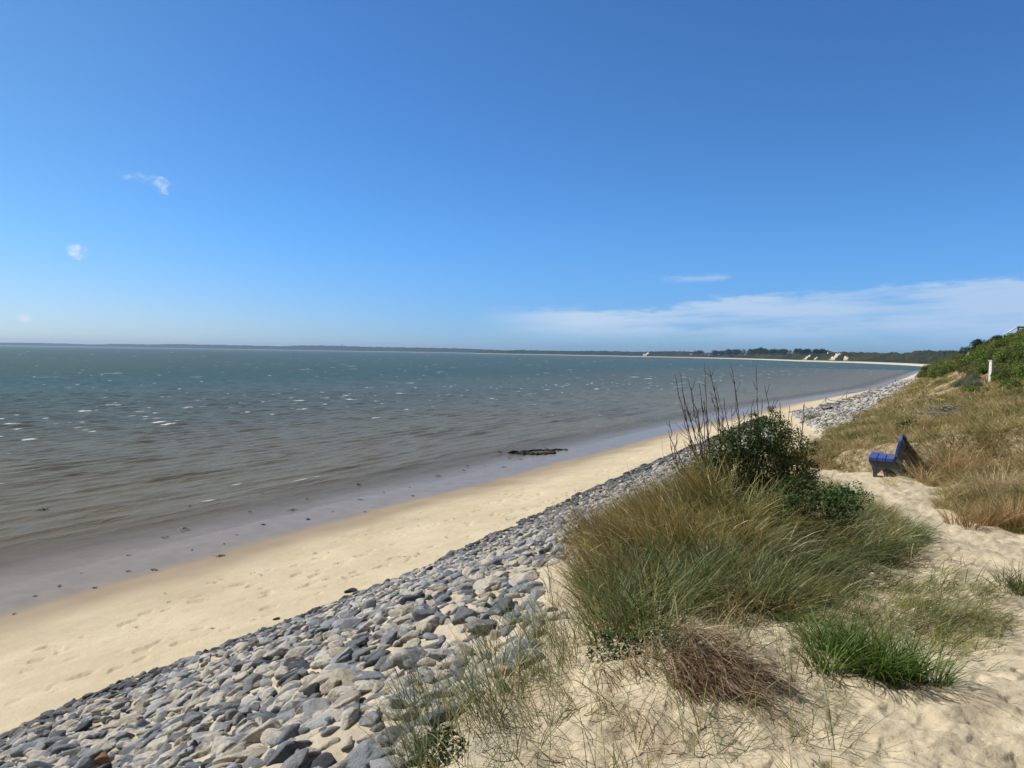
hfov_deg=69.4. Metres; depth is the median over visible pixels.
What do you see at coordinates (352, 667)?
revetment stone
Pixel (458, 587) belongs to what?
revetment stone
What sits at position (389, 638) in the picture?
revetment stone
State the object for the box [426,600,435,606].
revetment stone
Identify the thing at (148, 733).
revetment stone
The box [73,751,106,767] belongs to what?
revetment stone
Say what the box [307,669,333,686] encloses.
revetment stone
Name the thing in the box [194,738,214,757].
revetment stone
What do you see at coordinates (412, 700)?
revetment stone
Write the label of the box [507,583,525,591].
revetment stone
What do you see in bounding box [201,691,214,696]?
revetment stone
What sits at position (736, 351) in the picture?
tree
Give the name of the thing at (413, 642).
revetment stone
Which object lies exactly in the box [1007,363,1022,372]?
rose bush
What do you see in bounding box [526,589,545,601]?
revetment stone
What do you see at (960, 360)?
olive bush
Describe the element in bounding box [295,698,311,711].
revetment stone
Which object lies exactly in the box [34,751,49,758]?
revetment stone
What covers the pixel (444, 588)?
revetment stone
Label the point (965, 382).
willow bush
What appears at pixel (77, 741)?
revetment stone
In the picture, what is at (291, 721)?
revetment stone
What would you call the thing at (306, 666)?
revetment stone
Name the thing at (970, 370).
olive bush
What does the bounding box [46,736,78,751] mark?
revetment stone
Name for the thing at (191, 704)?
revetment stone
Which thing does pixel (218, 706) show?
revetment stone
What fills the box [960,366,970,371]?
olive bush
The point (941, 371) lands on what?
rose bush
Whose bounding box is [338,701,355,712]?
revetment stone
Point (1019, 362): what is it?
rose bush
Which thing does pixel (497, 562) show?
revetment stone
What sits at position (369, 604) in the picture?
revetment stone
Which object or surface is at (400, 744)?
revetment stone
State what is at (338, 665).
revetment stone
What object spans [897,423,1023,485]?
brown grass tuft
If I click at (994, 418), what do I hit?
dune grass
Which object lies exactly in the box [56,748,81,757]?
revetment stone
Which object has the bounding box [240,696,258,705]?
revetment stone
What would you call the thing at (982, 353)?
rose bush
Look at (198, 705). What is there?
revetment stone
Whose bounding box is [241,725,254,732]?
revetment stone
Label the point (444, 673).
revetment stone
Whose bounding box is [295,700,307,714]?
revetment stone
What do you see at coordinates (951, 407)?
brushwood
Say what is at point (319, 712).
revetment stone
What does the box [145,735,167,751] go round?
revetment stone
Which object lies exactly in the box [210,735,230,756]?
revetment stone
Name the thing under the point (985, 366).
rose bush
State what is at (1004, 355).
rose bush
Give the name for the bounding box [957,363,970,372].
rose bush
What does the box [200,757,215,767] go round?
revetment stone
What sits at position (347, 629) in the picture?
revetment stone
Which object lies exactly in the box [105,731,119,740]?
revetment stone
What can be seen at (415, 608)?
revetment stone
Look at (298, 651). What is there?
revetment stone
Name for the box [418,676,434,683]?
revetment stone
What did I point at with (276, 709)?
revetment stone
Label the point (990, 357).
rose bush
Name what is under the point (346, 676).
revetment stone
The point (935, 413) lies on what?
brushwood
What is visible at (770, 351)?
tree
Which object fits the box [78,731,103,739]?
revetment stone
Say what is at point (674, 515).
marram grass
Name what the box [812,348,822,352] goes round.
tree
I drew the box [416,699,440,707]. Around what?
revetment stone
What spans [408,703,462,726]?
revetment stone
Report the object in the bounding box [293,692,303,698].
revetment stone
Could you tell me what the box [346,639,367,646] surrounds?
revetment stone
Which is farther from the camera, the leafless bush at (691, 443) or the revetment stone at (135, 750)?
the leafless bush at (691, 443)
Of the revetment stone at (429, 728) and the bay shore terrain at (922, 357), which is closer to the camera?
the revetment stone at (429, 728)
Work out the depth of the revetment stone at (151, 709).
6.92 m
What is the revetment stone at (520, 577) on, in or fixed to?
on the ground at (100, 618)
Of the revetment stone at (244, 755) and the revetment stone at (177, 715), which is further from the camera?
the revetment stone at (177, 715)
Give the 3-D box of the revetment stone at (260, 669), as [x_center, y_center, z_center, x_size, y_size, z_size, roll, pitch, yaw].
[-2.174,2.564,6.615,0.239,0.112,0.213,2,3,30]
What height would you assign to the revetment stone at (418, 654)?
0.150 m
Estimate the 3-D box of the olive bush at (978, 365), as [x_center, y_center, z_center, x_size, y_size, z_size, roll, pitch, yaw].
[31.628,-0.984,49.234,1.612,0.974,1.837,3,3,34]
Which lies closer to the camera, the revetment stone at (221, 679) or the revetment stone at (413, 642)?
the revetment stone at (413, 642)
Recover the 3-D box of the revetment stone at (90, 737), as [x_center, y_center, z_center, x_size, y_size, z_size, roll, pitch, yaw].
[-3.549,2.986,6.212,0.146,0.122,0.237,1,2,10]
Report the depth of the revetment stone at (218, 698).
5.92 m
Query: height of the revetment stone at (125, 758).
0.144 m
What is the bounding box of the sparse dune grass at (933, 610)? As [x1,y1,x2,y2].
[340,515,1023,767]
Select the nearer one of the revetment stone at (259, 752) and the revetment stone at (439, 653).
the revetment stone at (259, 752)
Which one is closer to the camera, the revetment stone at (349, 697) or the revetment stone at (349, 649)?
the revetment stone at (349, 697)
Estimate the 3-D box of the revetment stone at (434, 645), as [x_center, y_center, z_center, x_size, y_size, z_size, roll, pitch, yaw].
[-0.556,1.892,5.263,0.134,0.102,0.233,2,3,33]
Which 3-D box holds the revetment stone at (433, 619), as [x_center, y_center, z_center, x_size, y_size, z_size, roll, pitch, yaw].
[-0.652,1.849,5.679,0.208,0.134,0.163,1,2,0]
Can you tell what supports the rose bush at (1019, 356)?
on the ground at (100, 618)
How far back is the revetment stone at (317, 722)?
3.89 m
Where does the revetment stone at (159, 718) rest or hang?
on the ground at (100, 618)
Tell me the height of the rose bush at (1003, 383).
0.718 m
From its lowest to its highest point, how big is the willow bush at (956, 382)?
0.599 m
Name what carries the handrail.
on the ground at (100, 618)
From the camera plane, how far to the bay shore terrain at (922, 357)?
1029.00 m
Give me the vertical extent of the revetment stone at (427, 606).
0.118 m
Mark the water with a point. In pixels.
(98, 443)
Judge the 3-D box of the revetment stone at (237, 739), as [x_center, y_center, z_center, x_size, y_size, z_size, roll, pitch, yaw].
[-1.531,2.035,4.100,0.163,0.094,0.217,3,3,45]
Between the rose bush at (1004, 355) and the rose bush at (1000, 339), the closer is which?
the rose bush at (1004, 355)
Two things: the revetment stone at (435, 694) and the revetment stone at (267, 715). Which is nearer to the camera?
the revetment stone at (435, 694)
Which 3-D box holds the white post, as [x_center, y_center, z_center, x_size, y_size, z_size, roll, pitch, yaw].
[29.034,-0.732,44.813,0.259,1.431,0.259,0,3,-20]
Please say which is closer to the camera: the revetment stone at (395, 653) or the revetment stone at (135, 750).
the revetment stone at (395, 653)
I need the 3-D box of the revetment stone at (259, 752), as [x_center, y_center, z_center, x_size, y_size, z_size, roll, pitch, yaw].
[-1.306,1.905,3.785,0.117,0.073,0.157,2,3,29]
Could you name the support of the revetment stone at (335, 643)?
on the ground at (100, 618)
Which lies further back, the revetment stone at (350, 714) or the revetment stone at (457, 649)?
the revetment stone at (457, 649)
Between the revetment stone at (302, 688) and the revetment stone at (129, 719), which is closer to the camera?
the revetment stone at (302, 688)
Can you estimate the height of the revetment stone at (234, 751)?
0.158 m
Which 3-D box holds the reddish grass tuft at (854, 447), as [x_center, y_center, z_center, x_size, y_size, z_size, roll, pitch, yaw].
[7.995,1.671,18.056,1.966,0.946,1.771,1,2,0]
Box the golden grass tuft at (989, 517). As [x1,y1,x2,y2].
[926,491,1023,531]
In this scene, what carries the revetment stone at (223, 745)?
on the ground at (100, 618)
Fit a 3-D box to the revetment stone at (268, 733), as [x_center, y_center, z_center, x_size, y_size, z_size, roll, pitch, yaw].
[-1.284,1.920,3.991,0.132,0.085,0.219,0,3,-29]
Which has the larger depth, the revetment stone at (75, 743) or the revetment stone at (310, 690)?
the revetment stone at (75, 743)
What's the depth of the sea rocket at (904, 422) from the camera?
22.06 m
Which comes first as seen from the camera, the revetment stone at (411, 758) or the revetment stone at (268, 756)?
the revetment stone at (411, 758)
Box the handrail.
[1003,326,1022,337]
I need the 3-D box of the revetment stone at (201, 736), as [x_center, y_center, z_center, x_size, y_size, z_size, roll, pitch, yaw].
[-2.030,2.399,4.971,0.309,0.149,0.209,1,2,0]
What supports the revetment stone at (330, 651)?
on the ground at (100, 618)
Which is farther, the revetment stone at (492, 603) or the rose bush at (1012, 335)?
the rose bush at (1012, 335)
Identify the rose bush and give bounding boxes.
[920,364,929,373]
[926,366,941,377]
[935,368,946,376]
[946,361,956,373]
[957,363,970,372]
[962,353,981,364]
[963,386,979,392]
[972,367,985,375]
[974,346,991,355]
[975,355,988,362]
[979,361,999,371]
[982,355,994,362]
[988,363,1006,372]
[989,337,1010,345]
[990,370,1002,378]
[990,370,1013,382]
[992,348,1014,362]
[998,378,1021,388]
[1004,332,1020,343]
[1005,378,1022,390]
[1006,351,1023,367]
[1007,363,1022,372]
[1007,388,1023,394]
[1010,332,1023,342]
[1013,358,1023,366]
[1015,362,1023,378]
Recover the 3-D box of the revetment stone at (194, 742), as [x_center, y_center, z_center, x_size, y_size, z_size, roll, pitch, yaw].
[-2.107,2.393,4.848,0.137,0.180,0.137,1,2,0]
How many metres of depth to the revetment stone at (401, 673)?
4.54 m
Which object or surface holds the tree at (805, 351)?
on the bay shore terrain at (922, 357)
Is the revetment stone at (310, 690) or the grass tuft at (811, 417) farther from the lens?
the grass tuft at (811, 417)
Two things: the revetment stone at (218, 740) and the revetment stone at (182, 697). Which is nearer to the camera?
the revetment stone at (218, 740)
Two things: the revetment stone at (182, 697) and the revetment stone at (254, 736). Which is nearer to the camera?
the revetment stone at (254, 736)
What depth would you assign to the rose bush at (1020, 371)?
40.07 m
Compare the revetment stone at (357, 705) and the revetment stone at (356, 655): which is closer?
the revetment stone at (357, 705)
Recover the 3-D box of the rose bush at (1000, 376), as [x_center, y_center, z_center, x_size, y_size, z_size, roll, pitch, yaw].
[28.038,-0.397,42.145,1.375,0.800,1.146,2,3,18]
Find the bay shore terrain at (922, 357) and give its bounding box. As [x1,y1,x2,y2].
[695,350,961,363]
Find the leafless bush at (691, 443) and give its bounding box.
[667,362,804,502]
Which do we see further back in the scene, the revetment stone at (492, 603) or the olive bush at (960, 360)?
the olive bush at (960, 360)
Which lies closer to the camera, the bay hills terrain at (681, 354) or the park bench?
the park bench
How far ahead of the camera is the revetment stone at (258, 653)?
7.36 m
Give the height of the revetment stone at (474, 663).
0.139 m
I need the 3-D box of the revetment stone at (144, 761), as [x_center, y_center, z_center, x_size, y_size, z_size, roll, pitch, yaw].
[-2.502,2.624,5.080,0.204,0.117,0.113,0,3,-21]
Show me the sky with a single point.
(707, 176)
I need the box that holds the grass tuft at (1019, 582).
[970,554,1023,596]
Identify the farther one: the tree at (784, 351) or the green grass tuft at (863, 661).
the tree at (784, 351)
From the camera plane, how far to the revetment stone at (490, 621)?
5.29 m
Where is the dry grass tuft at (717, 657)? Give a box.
[588,587,813,727]
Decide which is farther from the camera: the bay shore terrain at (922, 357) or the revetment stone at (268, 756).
the bay shore terrain at (922, 357)
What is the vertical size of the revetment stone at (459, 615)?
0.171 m
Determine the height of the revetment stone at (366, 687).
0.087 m
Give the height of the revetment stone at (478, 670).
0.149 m
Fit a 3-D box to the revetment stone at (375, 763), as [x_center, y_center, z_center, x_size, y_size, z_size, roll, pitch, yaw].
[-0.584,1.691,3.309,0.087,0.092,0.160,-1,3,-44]
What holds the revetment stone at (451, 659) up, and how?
on the ground at (100, 618)
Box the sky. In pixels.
[0,0,1023,353]
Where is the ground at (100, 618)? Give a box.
[0,364,1023,767]
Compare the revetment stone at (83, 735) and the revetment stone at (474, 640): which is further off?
the revetment stone at (83, 735)
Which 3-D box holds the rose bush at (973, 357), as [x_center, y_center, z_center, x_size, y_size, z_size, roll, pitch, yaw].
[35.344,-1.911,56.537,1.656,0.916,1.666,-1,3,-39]
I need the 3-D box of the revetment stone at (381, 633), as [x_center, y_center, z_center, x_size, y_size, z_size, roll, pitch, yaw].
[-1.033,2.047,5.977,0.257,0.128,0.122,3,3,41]
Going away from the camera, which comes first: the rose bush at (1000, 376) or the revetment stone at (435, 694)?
the revetment stone at (435, 694)
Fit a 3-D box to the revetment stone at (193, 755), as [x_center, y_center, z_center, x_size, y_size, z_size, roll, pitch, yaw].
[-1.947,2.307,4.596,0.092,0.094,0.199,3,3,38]
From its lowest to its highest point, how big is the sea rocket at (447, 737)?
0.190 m
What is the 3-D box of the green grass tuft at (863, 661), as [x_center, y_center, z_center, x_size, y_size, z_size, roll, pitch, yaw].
[1.930,1.445,4.079,1.256,0.462,1.110,1,2,0]
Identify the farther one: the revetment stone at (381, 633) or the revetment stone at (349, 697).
the revetment stone at (381, 633)
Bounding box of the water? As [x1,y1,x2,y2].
[0,346,922,561]
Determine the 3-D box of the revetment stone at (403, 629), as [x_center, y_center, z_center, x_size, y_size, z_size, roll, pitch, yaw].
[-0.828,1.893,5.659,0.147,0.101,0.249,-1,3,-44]
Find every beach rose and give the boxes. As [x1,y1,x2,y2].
[755,469,863,535]
[819,480,875,507]
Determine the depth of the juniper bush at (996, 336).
59.71 m
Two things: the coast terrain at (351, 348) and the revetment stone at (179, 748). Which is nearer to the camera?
the revetment stone at (179, 748)
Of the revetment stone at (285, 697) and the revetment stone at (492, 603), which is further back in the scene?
the revetment stone at (492, 603)
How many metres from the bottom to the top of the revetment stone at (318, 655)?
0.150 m
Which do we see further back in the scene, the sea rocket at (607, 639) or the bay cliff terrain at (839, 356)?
the bay cliff terrain at (839, 356)
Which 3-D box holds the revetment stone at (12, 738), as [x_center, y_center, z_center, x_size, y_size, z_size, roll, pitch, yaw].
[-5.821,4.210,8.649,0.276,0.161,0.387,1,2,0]
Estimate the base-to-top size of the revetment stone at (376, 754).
0.141 m
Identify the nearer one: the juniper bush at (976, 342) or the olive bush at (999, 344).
the olive bush at (999, 344)
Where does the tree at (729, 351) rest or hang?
on the bay hills terrain at (681, 354)
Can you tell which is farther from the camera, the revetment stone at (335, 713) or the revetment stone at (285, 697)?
the revetment stone at (285, 697)
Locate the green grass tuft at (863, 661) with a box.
[765,598,1009,706]
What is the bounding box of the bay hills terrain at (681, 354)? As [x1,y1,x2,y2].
[475,350,729,357]
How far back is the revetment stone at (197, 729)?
5.20 m
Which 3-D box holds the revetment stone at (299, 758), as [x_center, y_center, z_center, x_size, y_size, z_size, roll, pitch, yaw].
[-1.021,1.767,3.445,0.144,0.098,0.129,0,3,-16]
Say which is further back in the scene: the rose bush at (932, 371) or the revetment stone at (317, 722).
the rose bush at (932, 371)
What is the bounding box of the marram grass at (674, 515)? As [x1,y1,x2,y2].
[512,432,959,645]
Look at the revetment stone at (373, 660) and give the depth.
5.22 m
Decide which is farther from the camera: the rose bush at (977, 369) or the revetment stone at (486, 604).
the rose bush at (977, 369)
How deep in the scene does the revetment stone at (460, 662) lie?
4.62 m
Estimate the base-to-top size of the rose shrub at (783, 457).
1.465 m
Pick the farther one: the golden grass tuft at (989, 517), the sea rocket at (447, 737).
the golden grass tuft at (989, 517)
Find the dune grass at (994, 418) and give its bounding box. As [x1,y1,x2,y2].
[762,363,1023,533]
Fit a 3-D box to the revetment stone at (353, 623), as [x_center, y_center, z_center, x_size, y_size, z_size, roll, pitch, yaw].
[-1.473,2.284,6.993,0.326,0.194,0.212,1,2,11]
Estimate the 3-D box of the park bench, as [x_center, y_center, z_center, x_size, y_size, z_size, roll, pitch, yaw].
[8.687,1.645,17.074,0.745,0.885,1.410,2,3,29]
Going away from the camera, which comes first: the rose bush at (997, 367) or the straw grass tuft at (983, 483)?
the straw grass tuft at (983, 483)
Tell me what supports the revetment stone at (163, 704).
on the ground at (100, 618)
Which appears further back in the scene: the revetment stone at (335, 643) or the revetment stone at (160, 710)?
the revetment stone at (160, 710)
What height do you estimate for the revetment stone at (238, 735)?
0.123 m
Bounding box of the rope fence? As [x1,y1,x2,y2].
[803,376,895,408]
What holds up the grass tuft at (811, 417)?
on the ground at (100, 618)
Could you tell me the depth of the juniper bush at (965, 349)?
73.30 m
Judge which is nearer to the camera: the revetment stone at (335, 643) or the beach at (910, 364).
the revetment stone at (335, 643)
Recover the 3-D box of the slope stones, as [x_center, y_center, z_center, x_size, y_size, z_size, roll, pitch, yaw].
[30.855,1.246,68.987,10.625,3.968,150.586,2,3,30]
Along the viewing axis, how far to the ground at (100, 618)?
13.75 m
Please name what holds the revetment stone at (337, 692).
on the ground at (100, 618)
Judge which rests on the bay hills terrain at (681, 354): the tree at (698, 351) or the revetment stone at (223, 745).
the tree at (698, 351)
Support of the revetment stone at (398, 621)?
on the ground at (100, 618)
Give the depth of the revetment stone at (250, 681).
6.01 m
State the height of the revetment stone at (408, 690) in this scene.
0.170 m
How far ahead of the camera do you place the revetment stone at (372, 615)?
6.95 m
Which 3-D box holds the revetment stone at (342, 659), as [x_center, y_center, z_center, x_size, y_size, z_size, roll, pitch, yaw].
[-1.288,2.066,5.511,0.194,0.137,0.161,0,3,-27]
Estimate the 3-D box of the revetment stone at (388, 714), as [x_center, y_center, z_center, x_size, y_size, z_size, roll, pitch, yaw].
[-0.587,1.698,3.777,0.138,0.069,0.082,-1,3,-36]
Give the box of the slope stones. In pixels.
[0,377,918,767]
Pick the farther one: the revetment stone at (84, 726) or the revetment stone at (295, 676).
the revetment stone at (84, 726)
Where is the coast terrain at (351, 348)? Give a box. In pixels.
[0,343,505,352]
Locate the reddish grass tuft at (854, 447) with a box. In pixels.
[806,437,881,472]
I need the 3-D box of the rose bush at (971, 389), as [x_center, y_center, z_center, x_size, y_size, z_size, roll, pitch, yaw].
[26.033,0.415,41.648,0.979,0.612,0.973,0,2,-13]
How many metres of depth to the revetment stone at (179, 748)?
4.75 m
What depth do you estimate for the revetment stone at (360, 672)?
4.98 m
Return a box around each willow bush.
[950,379,963,386]
[958,379,970,387]
[960,375,970,381]
[966,379,983,386]
[967,372,980,381]
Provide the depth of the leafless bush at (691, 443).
9.16 m
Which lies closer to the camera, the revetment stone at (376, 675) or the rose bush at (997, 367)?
the revetment stone at (376, 675)
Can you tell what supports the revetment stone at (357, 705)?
on the revetment stone at (341, 709)
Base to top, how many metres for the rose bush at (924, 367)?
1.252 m
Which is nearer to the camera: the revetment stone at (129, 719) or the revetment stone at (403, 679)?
the revetment stone at (403, 679)
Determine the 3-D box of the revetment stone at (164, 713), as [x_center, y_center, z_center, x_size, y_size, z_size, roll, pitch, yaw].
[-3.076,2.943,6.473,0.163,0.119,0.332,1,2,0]
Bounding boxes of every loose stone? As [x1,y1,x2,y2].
[124,681,140,688]
[344,588,356,592]
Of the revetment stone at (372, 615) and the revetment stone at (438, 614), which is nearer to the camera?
the revetment stone at (438, 614)
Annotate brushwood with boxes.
[906,411,955,417]
[911,405,980,411]
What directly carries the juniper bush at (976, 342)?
on the ground at (100, 618)
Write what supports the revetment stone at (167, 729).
on the ground at (100, 618)
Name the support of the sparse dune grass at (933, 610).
on the ground at (100, 618)
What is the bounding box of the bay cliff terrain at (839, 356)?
[792,352,864,361]
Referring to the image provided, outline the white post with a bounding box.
[988,360,994,380]
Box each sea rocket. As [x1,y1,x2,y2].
[406,724,469,767]
[585,628,643,661]
[895,420,919,431]
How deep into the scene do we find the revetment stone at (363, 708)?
4.04 m
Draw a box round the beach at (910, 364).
[844,361,927,365]
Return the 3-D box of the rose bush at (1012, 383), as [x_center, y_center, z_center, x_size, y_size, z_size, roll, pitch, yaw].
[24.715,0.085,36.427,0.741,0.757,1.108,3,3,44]
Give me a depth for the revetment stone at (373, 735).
3.56 m
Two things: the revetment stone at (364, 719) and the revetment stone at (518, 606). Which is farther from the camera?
the revetment stone at (518, 606)
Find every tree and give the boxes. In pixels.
[693,350,703,353]
[724,349,733,354]
[733,349,740,354]
[755,347,765,353]
[766,349,774,353]
[779,349,791,353]
[802,348,811,353]
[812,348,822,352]
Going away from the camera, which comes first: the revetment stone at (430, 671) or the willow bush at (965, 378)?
the revetment stone at (430, 671)
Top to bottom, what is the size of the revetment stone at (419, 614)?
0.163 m
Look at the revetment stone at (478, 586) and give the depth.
6.70 m
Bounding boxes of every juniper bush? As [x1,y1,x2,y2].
[958,346,971,353]
[969,339,984,348]
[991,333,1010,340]
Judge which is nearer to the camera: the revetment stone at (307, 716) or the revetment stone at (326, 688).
the revetment stone at (307, 716)
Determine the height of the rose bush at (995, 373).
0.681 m
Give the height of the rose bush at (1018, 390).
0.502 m
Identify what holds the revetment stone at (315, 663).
on the ground at (100, 618)
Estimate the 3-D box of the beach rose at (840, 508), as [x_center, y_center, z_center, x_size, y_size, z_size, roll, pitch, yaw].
[3.125,1.252,7.659,1.185,0.728,0.818,1,2,0]
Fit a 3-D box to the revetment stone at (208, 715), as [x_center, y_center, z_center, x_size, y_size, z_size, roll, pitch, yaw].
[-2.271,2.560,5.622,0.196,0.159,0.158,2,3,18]
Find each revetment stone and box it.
[5,733,20,743]
[26,750,45,760]
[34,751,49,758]
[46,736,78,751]
[49,744,79,756]
[52,742,77,748]
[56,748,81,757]
[68,739,80,744]
[71,720,92,732]
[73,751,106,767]
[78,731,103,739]
[81,735,96,740]
[93,752,110,764]
[101,713,142,730]
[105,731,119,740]
[118,740,142,754]
[120,754,133,767]
[128,745,139,754]
[132,756,153,766]
[133,751,156,759]
[138,725,161,738]
[140,731,163,748]
[143,699,163,718]
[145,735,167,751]
[150,709,168,721]
[154,715,165,722]
[155,701,172,712]
[156,705,167,715]
[160,714,183,723]
[162,720,182,732]
[165,701,179,709]
[171,745,191,757]
[178,690,194,700]
[184,695,209,713]
[184,726,208,744]
[187,752,198,758]
[188,739,197,748]
[192,731,228,742]
[194,702,206,708]
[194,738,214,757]
[200,708,219,723]
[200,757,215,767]
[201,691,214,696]
[206,692,226,708]
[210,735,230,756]
[212,745,261,765]
[213,738,236,755]
[214,702,224,709]
[215,733,245,747]
[216,675,232,686]
[222,746,245,762]
[226,734,252,750]
[232,725,240,734]
[236,721,258,734]
[238,718,282,743]
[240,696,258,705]
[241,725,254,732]
[242,673,261,690]
[246,746,267,759]
[250,649,269,659]
[255,664,271,673]
[259,697,276,711]
[260,728,282,746]
[262,711,276,723]
[263,749,275,763]
[266,725,288,746]
[266,740,312,766]
[269,660,279,668]
[270,706,281,713]
[273,687,300,702]
[275,713,294,723]
[275,738,296,749]
[277,667,305,684]
[278,680,300,694]
[280,673,300,686]
[280,748,308,767]
[282,646,311,660]
[282,717,300,725]
[284,623,305,636]
[284,657,298,665]
[286,660,307,670]
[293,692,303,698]
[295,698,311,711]
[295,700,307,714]
[297,662,310,669]
[298,673,320,692]
[300,709,320,721]
[300,715,318,726]
[301,727,326,738]
[302,698,330,712]
[303,682,319,696]
[306,715,333,729]
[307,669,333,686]
[310,659,330,667]
[312,709,325,716]
[314,650,326,660]
[319,646,340,658]
[321,680,341,694]
[322,708,341,721]
[326,686,357,703]
[327,662,349,669]
[327,668,357,694]
[328,640,343,648]
[329,647,347,657]
[329,653,350,663]
[330,689,360,708]
[334,646,355,662]
[338,618,366,631]
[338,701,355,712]
[340,707,358,730]
[342,628,352,631]
[343,702,359,714]
[345,661,368,670]
[345,738,376,767]
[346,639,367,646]
[349,646,377,660]
[352,671,386,682]
[356,671,371,674]
[356,732,379,743]
[357,679,376,693]
[358,711,379,727]
[360,600,375,611]
[360,702,376,712]
[365,724,411,765]
[366,649,390,666]
[368,699,385,711]
[369,610,379,618]
[370,758,382,767]
[372,628,387,639]
[377,725,413,746]
[380,615,410,629]
[380,631,396,644]
[380,698,401,712]
[381,683,399,694]
[381,709,404,721]
[382,689,422,699]
[384,669,404,684]
[385,649,405,662]
[385,672,423,686]
[391,623,415,637]
[392,649,427,669]
[394,613,411,624]
[395,732,414,755]
[401,696,418,707]
[403,751,418,765]
[406,638,419,647]
[408,604,429,612]
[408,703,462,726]
[410,606,426,620]
[412,608,434,621]
[414,600,424,605]
[414,725,431,739]
[415,615,439,630]
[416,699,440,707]
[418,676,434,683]
[420,641,444,649]
[420,669,434,675]
[425,648,455,659]
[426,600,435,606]
[427,585,448,592]
[430,689,452,698]
[432,671,451,682]
[433,676,455,686]
[434,611,444,616]
[436,654,459,668]
[449,667,465,681]
[449,683,465,694]
[451,606,477,623]
[453,658,470,666]
[454,582,473,590]
[454,644,473,658]
[464,655,487,679]
[466,619,496,631]
[467,639,485,647]
[473,578,487,592]
[474,659,488,677]
[476,602,490,607]
[486,559,503,566]
[486,598,512,615]
[490,597,504,606]
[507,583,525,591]
[508,570,537,585]
[511,603,523,611]
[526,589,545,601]
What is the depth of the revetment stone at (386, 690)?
4.30 m
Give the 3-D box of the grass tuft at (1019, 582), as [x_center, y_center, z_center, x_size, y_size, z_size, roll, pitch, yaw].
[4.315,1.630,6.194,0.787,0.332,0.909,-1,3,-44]
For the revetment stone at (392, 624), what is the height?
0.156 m
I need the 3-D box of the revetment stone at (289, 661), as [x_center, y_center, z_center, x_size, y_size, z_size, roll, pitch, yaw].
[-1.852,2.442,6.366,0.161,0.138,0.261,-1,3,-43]
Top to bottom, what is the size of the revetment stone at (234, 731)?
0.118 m
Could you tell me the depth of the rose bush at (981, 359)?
51.15 m
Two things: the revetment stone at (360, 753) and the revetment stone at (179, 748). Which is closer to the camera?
the revetment stone at (360, 753)
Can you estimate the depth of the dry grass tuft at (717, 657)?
3.73 m
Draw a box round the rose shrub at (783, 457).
[679,406,822,508]
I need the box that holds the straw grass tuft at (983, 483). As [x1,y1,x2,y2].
[949,462,1023,498]
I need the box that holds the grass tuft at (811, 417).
[805,413,821,419]
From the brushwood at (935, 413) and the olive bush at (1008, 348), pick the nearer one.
the brushwood at (935, 413)
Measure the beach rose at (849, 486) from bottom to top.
0.478 m
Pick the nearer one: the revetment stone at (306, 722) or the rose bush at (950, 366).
the revetment stone at (306, 722)
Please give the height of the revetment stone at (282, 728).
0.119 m
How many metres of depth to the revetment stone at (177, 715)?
6.09 m
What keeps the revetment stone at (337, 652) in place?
on the ground at (100, 618)
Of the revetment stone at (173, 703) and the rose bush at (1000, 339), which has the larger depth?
the rose bush at (1000, 339)
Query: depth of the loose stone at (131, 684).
10.71 m
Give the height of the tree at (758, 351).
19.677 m
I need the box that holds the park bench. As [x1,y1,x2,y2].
[869,434,906,476]
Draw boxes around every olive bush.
[952,358,963,366]
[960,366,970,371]
[965,365,974,375]
[974,362,986,373]
[987,340,1010,347]
[997,346,1016,357]
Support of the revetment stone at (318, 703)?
on the ground at (100, 618)
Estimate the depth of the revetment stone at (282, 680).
5.75 m
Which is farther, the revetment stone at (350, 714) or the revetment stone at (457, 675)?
the revetment stone at (457, 675)
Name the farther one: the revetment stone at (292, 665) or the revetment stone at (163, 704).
the revetment stone at (163, 704)
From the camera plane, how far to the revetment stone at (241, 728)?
4.75 m
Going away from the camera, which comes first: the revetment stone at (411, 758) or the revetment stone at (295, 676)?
the revetment stone at (411, 758)
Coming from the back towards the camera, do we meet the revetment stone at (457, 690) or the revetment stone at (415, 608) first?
the revetment stone at (415, 608)
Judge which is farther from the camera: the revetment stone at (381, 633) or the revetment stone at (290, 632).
the revetment stone at (290, 632)
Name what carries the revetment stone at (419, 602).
on the ground at (100, 618)
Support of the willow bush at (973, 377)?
on the ground at (100, 618)
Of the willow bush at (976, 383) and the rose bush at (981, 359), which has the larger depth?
the rose bush at (981, 359)
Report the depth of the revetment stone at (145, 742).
5.54 m
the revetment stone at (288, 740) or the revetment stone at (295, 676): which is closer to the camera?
the revetment stone at (288, 740)
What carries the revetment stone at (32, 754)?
on the ground at (100, 618)
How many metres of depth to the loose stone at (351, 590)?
16.92 m
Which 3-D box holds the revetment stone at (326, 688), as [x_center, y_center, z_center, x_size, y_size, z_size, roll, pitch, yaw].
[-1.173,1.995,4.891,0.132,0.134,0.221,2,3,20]
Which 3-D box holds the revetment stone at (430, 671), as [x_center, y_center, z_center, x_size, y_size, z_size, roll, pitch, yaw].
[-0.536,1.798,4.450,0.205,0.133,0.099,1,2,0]
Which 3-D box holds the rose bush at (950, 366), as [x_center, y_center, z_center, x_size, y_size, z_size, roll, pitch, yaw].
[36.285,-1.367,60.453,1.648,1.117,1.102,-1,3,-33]
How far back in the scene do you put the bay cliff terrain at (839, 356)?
1103.40 m
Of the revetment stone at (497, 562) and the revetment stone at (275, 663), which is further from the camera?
the revetment stone at (497, 562)
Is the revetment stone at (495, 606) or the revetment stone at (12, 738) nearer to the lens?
the revetment stone at (495, 606)
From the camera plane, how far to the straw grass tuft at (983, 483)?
12.62 m
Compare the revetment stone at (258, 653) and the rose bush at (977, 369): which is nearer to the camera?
the revetment stone at (258, 653)
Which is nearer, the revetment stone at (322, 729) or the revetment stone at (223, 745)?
the revetment stone at (322, 729)

